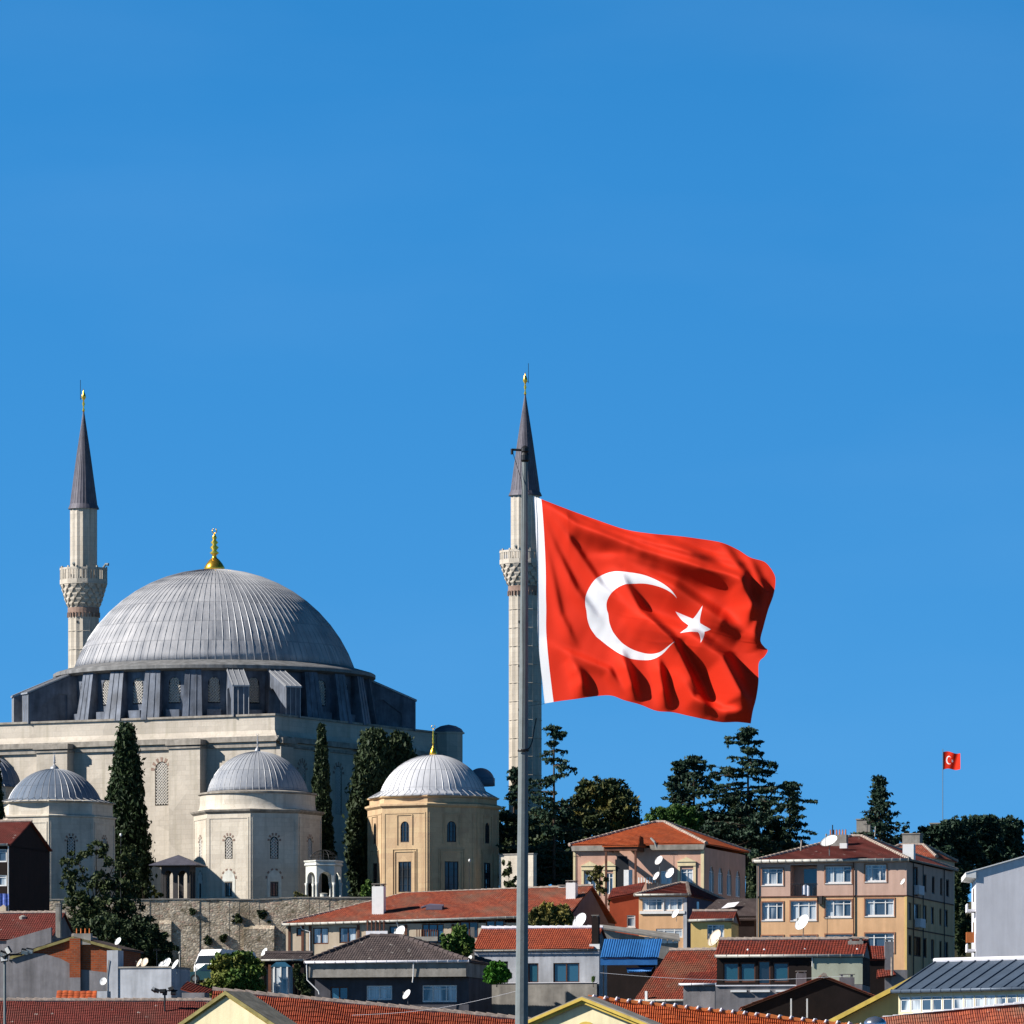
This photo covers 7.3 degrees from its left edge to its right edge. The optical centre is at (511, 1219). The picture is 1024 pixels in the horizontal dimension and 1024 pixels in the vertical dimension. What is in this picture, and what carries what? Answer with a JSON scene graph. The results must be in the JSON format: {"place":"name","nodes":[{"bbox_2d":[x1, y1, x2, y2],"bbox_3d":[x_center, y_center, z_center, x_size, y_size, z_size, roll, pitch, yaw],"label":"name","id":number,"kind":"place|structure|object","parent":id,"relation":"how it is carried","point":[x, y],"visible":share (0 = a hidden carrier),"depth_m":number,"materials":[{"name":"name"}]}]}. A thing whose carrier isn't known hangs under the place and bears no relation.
{"place":"outdoors","nodes":[
{"label":"outdoors","id":0,"kind":"place"},
{"bbox_2d":[0,0,1023,901],"label":"sky","id":1,"kind":"structure","parent":0,"point":[300,268],"materials":[{"name":"blue"}]},
{"bbox_2d":[475,915,606,1017],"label":"house","id":2,"kind":"structure","parent":0,"point":[564,966],"depth_m":441.07,"materials":[{"name":"white paint"}]},
{"bbox_2d":[553,963,578,981],"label":"window","id":3,"kind":"structure","parent":2,"relation":"in","point":[562,972],"depth_m":441.01,"materials":[{"name":"blue glass"}]},
{"bbox_2d":[190,902,971,997],"bbox_3d":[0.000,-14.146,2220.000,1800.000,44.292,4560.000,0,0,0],"label":"ground","id":4,"kind":"structure","parent":0,"point":[967,954],"depth_m":650.07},
{"bbox_2d":[0,758,19,800],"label":"tomb","id":5,"kind":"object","parent":4,"relation":"on","point":[10,778],"visible":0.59,"depth_m":682.25,"materials":[{"name":"metal"}]},
{"bbox_2d":[0,946,33,1023],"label":"floodlight mast","id":6,"kind":"object","parent":4,"relation":"on","point":[5,954],"visible":1,"depth_m":261.96,"materials":[{"name":"metal"}]},
{"bbox_2d":[0,819,52,910],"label":"house","id":7,"kind":"structure","parent":4,"relation":"on","point":[25,849],"depth_m":563.13,"materials":[{"name":"brown"}]},
{"bbox_2d":[0,903,73,997],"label":"house","id":8,"kind":"structure","parent":4,"relation":"on","point":[19,930],"depth_m":510.41,"materials":[{"name":"red tile"}]},
{"bbox_2d":[2,752,116,898],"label":"tomb","id":9,"kind":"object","parent":4,"relation":"on","point":[66,811],"visible":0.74,"depth_m":660.21,"materials":[{"name":"stone"}]},
{"bbox_2d":[56,990,96,997],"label":"outbuilding","id":10,"kind":"structure","parent":4,"relation":"on","point":[74,994],"depth_m":399.11,"materials":[{"name":"orange tile"}]},
{"bbox_2d":[10,928,143,997],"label":"house","id":11,"kind":"structure","parent":4,"relation":"on","point":[76,961],"depth_m":462.11,"materials":[{"name":"grey paint"}]},
{"bbox_2d":[60,380,108,668],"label":"minaret","id":12,"kind":"object","parent":4,"relation":"on","point":[83,580],"visible":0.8,"depth_m":734.92,"materials":[{"name":"stone"}]},
{"bbox_2d":[0,997,211,1023],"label":"house","id":13,"kind":"structure","parent":4,"relation":"on","point":[53,1010],"depth_m":384.06,"materials":[{"name":"red tile"}]},
{"bbox_2d":[58,840,156,929],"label":"broadleaf tree","id":14,"kind":"object","parent":4,"relation":"on","point":[97,906],"visible":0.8,"depth_m":617.69,"materials":[{"name":"green plant"}]},
{"bbox_2d":[70,912,179,965],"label":"scrub thicket","id":15,"kind":"object","parent":4,"relation":"on","point":[147,938],"visible":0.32,"depth_m":611.19,"materials":[{"name":"green plant"}]},
{"bbox_2d":[104,721,157,898],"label":"cypress tree","id":16,"kind":"object","parent":4,"relation":"on","point":[125,791],"visible":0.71,"depth_m":674.96,"materials":[{"name":"green plant"}]},
{"bbox_2d":[106,950,190,997],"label":"house","id":17,"kind":"structure","parent":4,"relation":"on","point":[134,982],"depth_m":431.68,"materials":[{"name":"paint"}]},
{"bbox_2d":[135,870,163,898],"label":"sapling","id":18,"kind":"object","parent":4,"relation":"on","point":[146,886],"visible":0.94,"depth_m":651.05,"materials":[{"name":"green plant"}]},
{"bbox_2d":[149,855,207,898],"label":"garden kiosk","id":19,"kind":"object","parent":4,"relation":"on","point":[176,866],"visible":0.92,"depth_m":656.02,"materials":[{"name":"grey stone"}]},
{"bbox_2d":[181,981,211,997],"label":"outbuilding","id":20,"kind":"structure","parent":4,"relation":"on","point":[197,990],"depth_m":429.17,"materials":[{"name":"red tile"}]},
{"bbox_2d":[190,964,211,983],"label":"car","id":21,"kind":"object","parent":4,"relation":"on","point":[202,972],"visible":0.38,"depth_m":559.84,"materials":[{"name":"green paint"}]},
{"bbox_2d":[50,897,371,968],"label":"retaining wall","id":22,"kind":"structure","parent":4,"relation":"on","point":[186,930],"depth_m":649.14,"materials":[{"name":"stone"}]},
{"bbox_2d":[194,949,255,970],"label":"van","id":23,"kind":"object","parent":4,"relation":"on","point":[204,957],"visible":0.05,"depth_m":597.05,"materials":[{"name":"white paint"}]},
{"bbox_2d":[200,950,266,997],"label":"broadleaf tree","id":24,"kind":"object","parent":4,"relation":"on","point":[242,970],"visible":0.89,"depth_m":469.39,"materials":[{"name":"green plant"}]},
{"bbox_2d":[178,991,296,1023],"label":"house","id":25,"kind":"structure","parent":4,"relation":"on","point":[231,1007],"depth_m":290.04,"materials":[{"name":"yellow paint"}]},
{"bbox_2d":[0,529,494,898],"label":"mosque","id":26,"kind":"structure","parent":4,"relation":"on","point":[199,678],"depth_m":689.46,"materials":[{"name":"stone"}]},
{"bbox_2d":[133,678,142,703],"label":"window","id":27,"kind":"structure","parent":26,"relation":"in","point":[138,683],"depth_m":688.58,"materials":[{"name":"stone"}]},
{"bbox_2d":[155,762,167,805],"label":"window","id":28,"kind":"structure","parent":26,"relation":"in","point":[161,797],"depth_m":685.89,"materials":[{"name":"stone"}]},
{"bbox_2d":[169,677,179,702],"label":"window","id":29,"kind":"structure","parent":26,"relation":"in","point":[174,684],"depth_m":687.23,"materials":[{"name":"glass"}]},
{"bbox_2d":[208,677,219,702],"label":"window","id":30,"kind":"structure","parent":26,"relation":"in","point":[213,683],"depth_m":686.90,"materials":[{"name":"glass"}]},
{"bbox_2d":[248,677,258,703],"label":"window","id":31,"kind":"structure","parent":26,"relation":"in","point":[254,684],"depth_m":687.57,"materials":[{"name":"glass"}]},
{"bbox_2d":[335,766,340,813],"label":"window","id":32,"kind":"structure","parent":26,"relation":"in","point":[337,773],"depth_m":690.09,"materials":[{"name":"stone"}]},
{"bbox_2d":[190,734,324,898],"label":"tomb","id":33,"kind":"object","parent":4,"relation":"on","point":[257,815],"visible":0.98,"depth_m":663.88,"materials":[{"name":"stone"}]},
{"bbox_2d":[260,951,314,995],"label":"house","id":34,"kind":"structure","parent":4,"relation":"on","point":[278,977],"depth_m":471.59,"materials":[{"name":"grey concrete"}]},
{"bbox_2d":[271,967,291,994],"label":"bay window","id":35,"kind":"structure","parent":34,"relation":"in","point":[281,977],"depth_m":471.41,"materials":[{"name":"blue glass"}]},
{"bbox_2d":[292,964,312,996],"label":"ivy","id":36,"kind":"object","parent":4,"relation":"on","point":[304,986],"visible":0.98,"depth_m":461.85,"materials":[{"name":"green plant"}]},
{"bbox_2d":[304,850,342,896],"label":"fountain kiosk","id":37,"kind":"object","parent":4,"relation":"on","point":[329,868],"visible":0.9,"depth_m":659.24,"materials":[{"name":"white stone"}]},
{"bbox_2d":[311,722,337,895],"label":"cypress tree","id":38,"kind":"object","parent":4,"relation":"on","point":[321,785],"visible":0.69,"depth_m":673.48,"materials":[{"name":"green plant"}]},
{"bbox_2d":[341,726,396,896],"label":"cypress tree","id":39,"kind":"object","parent":4,"relation":"on","point":[374,762],"visible":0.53,"depth_m":675.79,"materials":[{"name":"green plant"}]},
{"bbox_2d":[212,987,530,1023],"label":"house","id":40,"kind":"structure","parent":4,"relation":"on","point":[301,1009],"depth_m":308.17,"materials":[{"name":"red tile"}]},
{"bbox_2d":[303,933,497,1012],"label":"house","id":41,"kind":"structure","parent":4,"relation":"on","point":[391,968],"depth_m":434.75,"materials":[{"name":"paint"}]},
{"bbox_2d":[367,986,391,999],"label":"window","id":42,"kind":"structure","parent":41,"relation":"in","point":[373,992],"depth_m":435.13,"materials":[{"name":"blue glass"}]},
{"bbox_2d":[423,985,456,1001],"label":"window","id":43,"kind":"structure","parent":41,"relation":"in","point":[431,993],"depth_m":434.39,"materials":[{"name":"blue glass"}]},
{"bbox_2d":[440,923,475,956],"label":"shrub","id":44,"kind":"object","parent":41,"relation":"on","point":[459,940],"visible":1,"depth_m":435.71,"materials":[{"name":"green plant"}]},
{"bbox_2d":[389,729,417,769],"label":"cypress tree","id":45,"kind":"object","parent":4,"relation":"on","point":[403,749],"visible":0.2,"depth_m":678.28,"materials":[{"name":"green plant"}]},
{"bbox_2d":[365,725,501,896],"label":"tomb","id":46,"kind":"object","parent":4,"relation":"on","point":[433,821],"visible":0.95,"depth_m":663.80,"materials":[{"name":"stone"}]},
{"bbox_2d":[399,861,410,891],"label":"window","id":47,"kind":"structure","parent":46,"relation":"in","point":[404,867],"depth_m":663.49,"materials":[{"name":"blue glass"}]},
{"bbox_2d":[445,861,457,890],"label":"window","id":48,"kind":"structure","parent":46,"relation":"in","point":[451,867],"depth_m":663.33,"materials":[{"name":"blue glass"}]},
{"bbox_2d":[281,880,616,954],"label":"house","id":49,"kind":"structure","parent":4,"relation":"on","point":[431,916],"depth_m":559.66,"materials":[{"name":"tile"}]},
{"bbox_2d":[313,928,328,943],"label":"window","id":50,"kind":"structure","parent":49,"relation":"in","point":[320,935],"depth_m":559.54,"materials":[{"name":"blue glass"}]},
{"bbox_2d":[340,927,355,942],"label":"window","id":51,"kind":"structure","parent":49,"relation":"in","point":[347,934],"depth_m":558.99,"materials":[{"name":"blue glass"}]},
{"bbox_2d":[422,924,443,943],"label":"window","id":52,"kind":"structure","parent":49,"relation":"in","point":[439,928],"depth_m":557.63,"materials":[{"name":"blue glass"}]},
{"bbox_2d":[482,960,512,986],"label":"balcony bush","id":53,"kind":"object","parent":4,"relation":"on","point":[496,972],"visible":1,"depth_m":427.72,"materials":[{"name":"green plant"}]},
{"bbox_2d":[501,860,516,887],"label":"sapling","id":54,"kind":"object","parent":4,"relation":"on","point":[508,872],"visible":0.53,"depth_m":654.86,"materials":[{"name":"green plant"}]},
{"bbox_2d":[499,766,534,853],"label":"cedar tree","id":55,"kind":"object","parent":4,"relation":"on","point":[512,796],"visible":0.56,"depth_m":671.54,"materials":[{"name":"green plant"}]},
{"bbox_2d":[498,853,537,887],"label":"garden wall","id":56,"kind":"structure","parent":4,"relation":"on","point":[532,869],"depth_m":663.15,"materials":[{"name":"paint"}]},
{"bbox_2d":[499,363,541,884],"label":"minaret","id":57,"kind":"object","parent":4,"relation":"on","point":[510,562],"visible":0.59,"depth_m":712.93,"materials":[{"name":"stone"}]},
{"bbox_2d":[511,445,536,1023],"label":"flagpole","id":58,"kind":"object","parent":4,"relation":"on","point":[521,1005],"visible":1,"depth_m":199.90,"materials":[{"name":"metal"}]},
{"bbox_2d":[528,491,775,722],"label":"flag","id":59,"kind":"object","parent":58,"relation":"attached to","point":[665,623],"visible":1,"depth_m":198.81,"materials":[{"name":"fabric"}]},
{"bbox_2d":[501,797,584,885],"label":"broadleaf tree","id":60,"kind":"object","parent":4,"relation":"on","point":[569,820],"visible":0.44,"depth_m":674.89,"materials":[{"name":"green plant"}]},
{"bbox_2d":[528,901,574,925],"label":"hedge","id":61,"kind":"object","parent":4,"relation":"on","point":[547,914],"visible":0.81,"depth_m":469.69,"materials":[{"name":"green plant"}]},
{"bbox_2d":[495,724,608,885],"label":"cedar tree","id":62,"kind":"object","parent":4,"relation":"on","point":[544,801],"visible":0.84,"depth_m":667.66,"materials":[{"name":"green plant"}]},
{"bbox_2d":[528,996,660,1023],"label":"house","id":63,"kind":"structure","parent":4,"relation":"on","point":[587,1010],"depth_m":279.92,"materials":[{"name":"paint"}]},
{"bbox_2d":[585,865,610,909],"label":"young tree","id":64,"kind":"object","parent":4,"relation":"on","point":[598,873],"visible":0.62,"depth_m":584.84,"materials":[{"name":"green plant"}]},
{"bbox_2d":[564,775,642,842],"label":"broadleaf tree","id":65,"kind":"object","parent":4,"relation":"on","point":[612,799],"visible":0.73,"depth_m":689.27,"materials":[{"name":"green plant"}]},
{"bbox_2d":[608,882,644,935],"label":"house","id":66,"kind":"structure","parent":4,"relation":"on","point":[624,906],"depth_m":574.91,"materials":[{"name":"orange paint"}]},
{"bbox_2d":[600,939,662,999],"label":"shed","id":67,"kind":"structure","parent":4,"relation":"on","point":[639,959],"depth_m":434.36,"materials":[{"name":"blue metal"}]},
{"bbox_2d":[600,924,679,958],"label":"shed","id":68,"kind":"structure","parent":4,"relation":"on","point":[672,941],"depth_m":505.00,"materials":[{"name":"concrete"}]},
{"bbox_2d":[568,820,750,911],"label":"villa","id":69,"kind":"object","parent":4,"relation":"on","point":[631,854],"visible":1,"depth_m":619.28,"materials":[{"name":"beige paint"}]},
{"bbox_2d":[644,803,707,830],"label":"broadleaf tree","id":70,"kind":"object","parent":4,"relation":"on","point":[684,816],"visible":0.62,"depth_m":674.97,"materials":[{"name":"green plant"}]},
{"bbox_2d":[633,881,724,947],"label":"house","id":71,"kind":"structure","parent":4,"relation":"on","point":[658,905],"depth_m":559.78,"materials":[{"name":"paint"}]},
{"bbox_2d":[642,899,661,910],"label":"window","id":72,"kind":"structure","parent":71,"relation":"in","point":[647,904],"depth_m":559.81,"materials":[{"name":"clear glass"}]},
{"bbox_2d":[664,898,682,910],"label":"window","id":73,"kind":"structure","parent":71,"relation":"in","point":[669,904],"depth_m":559.54,"materials":[{"name":"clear glass"}]},
{"bbox_2d":[666,758,702,811],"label":"cedar tree","id":74,"kind":"object","parent":4,"relation":"on","point":[678,768],"visible":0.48,"depth_m":705.61,"materials":[{"name":"green plant"}]},
{"bbox_2d":[660,754,725,832],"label":"cedar tree","id":75,"kind":"object","parent":4,"relation":"on","point":[683,796],"visible":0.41,"depth_m":699.51,"materials":[{"name":"green plant"}]},
{"bbox_2d":[688,909,740,947],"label":"house","id":76,"kind":"structure","parent":4,"relation":"on","point":[706,922],"depth_m":529.94,"materials":[{"name":"yellow paint"}]},
{"bbox_2d":[588,994,862,1023],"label":"house","id":77,"kind":"structure","parent":4,"relation":"on","point":[666,1013],"depth_m":314.50,"materials":[{"name":"orange tile"}]},
{"bbox_2d":[705,898,756,936],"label":"lean to","id":78,"kind":"object","parent":4,"relation":"on","point":[747,913],"visible":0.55,"depth_m":553.77,"materials":[{"name":"brown tile"}]},
{"bbox_2d":[700,798,794,865],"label":"broadleaf tree","id":79,"kind":"object","parent":4,"relation":"on","point":[775,832],"visible":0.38,"depth_m":699.39,"materials":[{"name":"green plant"}]},
{"bbox_2d":[745,855,756,898],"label":"broadleaf tree","id":80,"kind":"object","parent":4,"relation":"on","point":[751,876],"visible":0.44,"depth_m":659.48,"materials":[{"name":"green plant"}]},
{"bbox_2d":[694,725,817,895],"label":"cedar tree","id":81,"kind":"object","parent":4,"relation":"on","point":[738,816],"visible":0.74,"depth_m":693.25,"materials":[{"name":"green plant"}]},
{"bbox_2d":[777,781,817,848],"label":"cedar tree","id":82,"kind":"object","parent":4,"relation":"on","point":[793,810],"visible":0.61,"depth_m":699.56,"materials":[{"name":"green plant"}]},
{"bbox_2d":[738,971,874,1020],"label":"house","id":83,"kind":"structure","parent":4,"relation":"on","point":[826,997],"depth_m":398.00,"materials":[{"name":"tile"}]},
{"bbox_2d":[752,825,958,978],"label":"apartment block","id":84,"kind":"structure","parent":4,"relation":"on","point":[856,887],"depth_m":539.41,"materials":[{"name":"beige paint"}]},
{"bbox_2d":[762,869,782,885],"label":"window","id":85,"kind":"structure","parent":84,"relation":"in","point":[770,877],"depth_m":539.81,"materials":[{"name":"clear glass"}]},
{"bbox_2d":[762,902,782,920],"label":"window","id":86,"kind":"structure","parent":84,"relation":"in","point":[771,911],"depth_m":539.81,"materials":[{"name":"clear glass"}]},
{"bbox_2d":[791,901,816,920],"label":"window","id":87,"kind":"structure","parent":84,"relation":"in","point":[798,908],"depth_m":539.28,"materials":[{"name":"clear glass"}]},
{"bbox_2d":[804,869,816,895],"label":"loggia door","id":88,"kind":"structure","parent":84,"relation":"in","point":[810,875],"depth_m":540.34,"materials":[{"name":"blue glass"}]},
{"bbox_2d":[825,866,851,883],"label":"window","id":89,"kind":"structure","parent":84,"relation":"in","point":[834,874],"depth_m":538.76,"materials":[{"name":"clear glass"}]},
{"bbox_2d":[826,900,851,917],"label":"window","id":90,"kind":"structure","parent":84,"relation":"in","point":[834,908],"depth_m":538.76,"materials":[{"name":"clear glass"}]},
{"bbox_2d":[865,865,886,882],"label":"window","id":91,"kind":"structure","parent":84,"relation":"in","point":[873,873],"depth_m":538.10,"materials":[{"name":"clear glass"}]},
{"bbox_2d":[865,899,893,916],"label":"window","id":92,"kind":"structure","parent":84,"relation":"in","point":[873,907],"depth_m":538.10,"materials":[{"name":"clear glass"}]},
{"bbox_2d":[865,933,893,948],"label":"window","id":93,"kind":"structure","parent":84,"relation":"in","point":[875,939],"depth_m":538.10,"materials":[{"name":"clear glass"}]},
{"bbox_2d":[829,977,910,1023],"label":"house","id":94,"kind":"structure","parent":4,"relation":"on","point":[883,1003],"depth_m":392.51,"materials":[{"name":"paint"}]},
{"bbox_2d":[851,774,909,844],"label":"spruce tree","id":95,"kind":"object","parent":4,"relation":"on","point":[879,795],"visible":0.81,"depth_m":704.62,"materials":[{"name":"green plant"}]},
{"bbox_2d":[869,939,906,994],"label":"house","id":96,"kind":"structure","parent":4,"relation":"on","point":[884,975],"depth_m":499.85,"materials":[{"name":"red tile"}]},
{"bbox_2d":[895,843,957,957],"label":"house","id":97,"kind":"structure","parent":4,"relation":"on","point":[926,850],"depth_m":623.12,"materials":[{"name":"tile"}]},
{"bbox_2d":[912,821,970,873],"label":"pine tree","id":98,"kind":"object","parent":4,"relation":"on","point":[941,836],"visible":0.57,"depth_m":719.35,"materials":[{"name":"green plant"}]},
{"bbox_2d":[942,769,942,819],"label":"mast","id":99,"kind":"object","parent":4,"relation":"on","point":[942,794],"visible":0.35,"depth_m":759.99,"materials":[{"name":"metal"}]},
{"bbox_2d":[943,751,959,769],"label":"flag","id":100,"kind":"object","parent":99,"relation":"attached to","point":[951,760],"visible":1,"depth_m":759.87,"materials":[{"name":"fabric"}]},
{"bbox_2d":[880,1002,1023,1023],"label":"house","id":101,"kind":"structure","parent":4,"relation":"on","point":[1008,1013],"depth_m":343.26,"materials":[{"name":"tile"}]},
{"bbox_2d":[890,956,1023,1014],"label":"hall","id":102,"kind":"structure","parent":4,"relation":"on","point":[947,983],"depth_m":370.71,"materials":[{"name":"grey metal"}]},
{"bbox_2d":[955,865,971,956],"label":"broadleaf tree","id":103,"kind":"object","parent":4,"relation":"on","point":[963,924],"visible":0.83,"depth_m":639.60,"materials":[{"name":"green plant"}]},
{"bbox_2d":[939,815,990,871],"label":"pine tree","id":104,"kind":"object","parent":4,"relation":"on","point":[968,847],"visible":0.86,"depth_m":724.79,"materials":[{"name":"green plant"}]},
{"bbox_2d":[966,813,1013,866],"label":"pine tree","id":105,"kind":"object","parent":4,"relation":"on","point":[990,838],"visible":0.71,"depth_m":731.42,"materials":[{"name":"green plant"}]},
{"bbox_2d":[961,856,1023,956],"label":"building","id":106,"kind":"structure","parent":4,"relation":"on","point":[997,910],"depth_m":469.97,"materials":[{"name":"white paint"}]},
{"bbox_2d":[998,814,1023,858],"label":"pine tree","id":107,"kind":"object","parent":4,"relation":"on","point":[1012,833],"visible":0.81,"depth_m":736.66,"materials":[{"name":"green plant"}]},
{"bbox_2d":[635,947,716,1008],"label":"house","id":108,"kind":"structure","parent":0,"point":[689,966],"depth_m":425.00,"materials":[{"name":"red tile"}]},
{"bbox_2d":[714,936,871,1011],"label":"house","id":109,"kind":"structure","parent":0,"point":[748,968],"depth_m":411.71,"materials":[{"name":"grey concrete"}]},
{"bbox_2d":[723,963,738,981],"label":"window","id":110,"kind":"structure","parent":109,"relation":"in","point":[730,970],"depth_m":411.97,"materials":[{"name":"teal glass"}]},
{"bbox_2d":[741,963,754,981],"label":"window","id":111,"kind":"structure","parent":109,"relation":"in","point":[747,969],"depth_m":411.87,"materials":[{"name":"teal glass"}]},
{"bbox_2d":[758,961,769,984],"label":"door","id":112,"kind":"structure","parent":109,"relation":"in","point":[763,966],"depth_m":411.77,"materials":[{"name":"blue glass"}]},
{"bbox_2d":[773,962,788,981],"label":"window","id":113,"kind":"structure","parent":109,"relation":"in","point":[780,970],"depth_m":411.57,"materials":[{"name":"teal glass"}]},
{"bbox_2d":[902,833,922,842],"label":"stone block","id":114,"kind":"structure","parent":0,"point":[912,837],"depth_m":699.85,"materials":[{"name":"concrete"}]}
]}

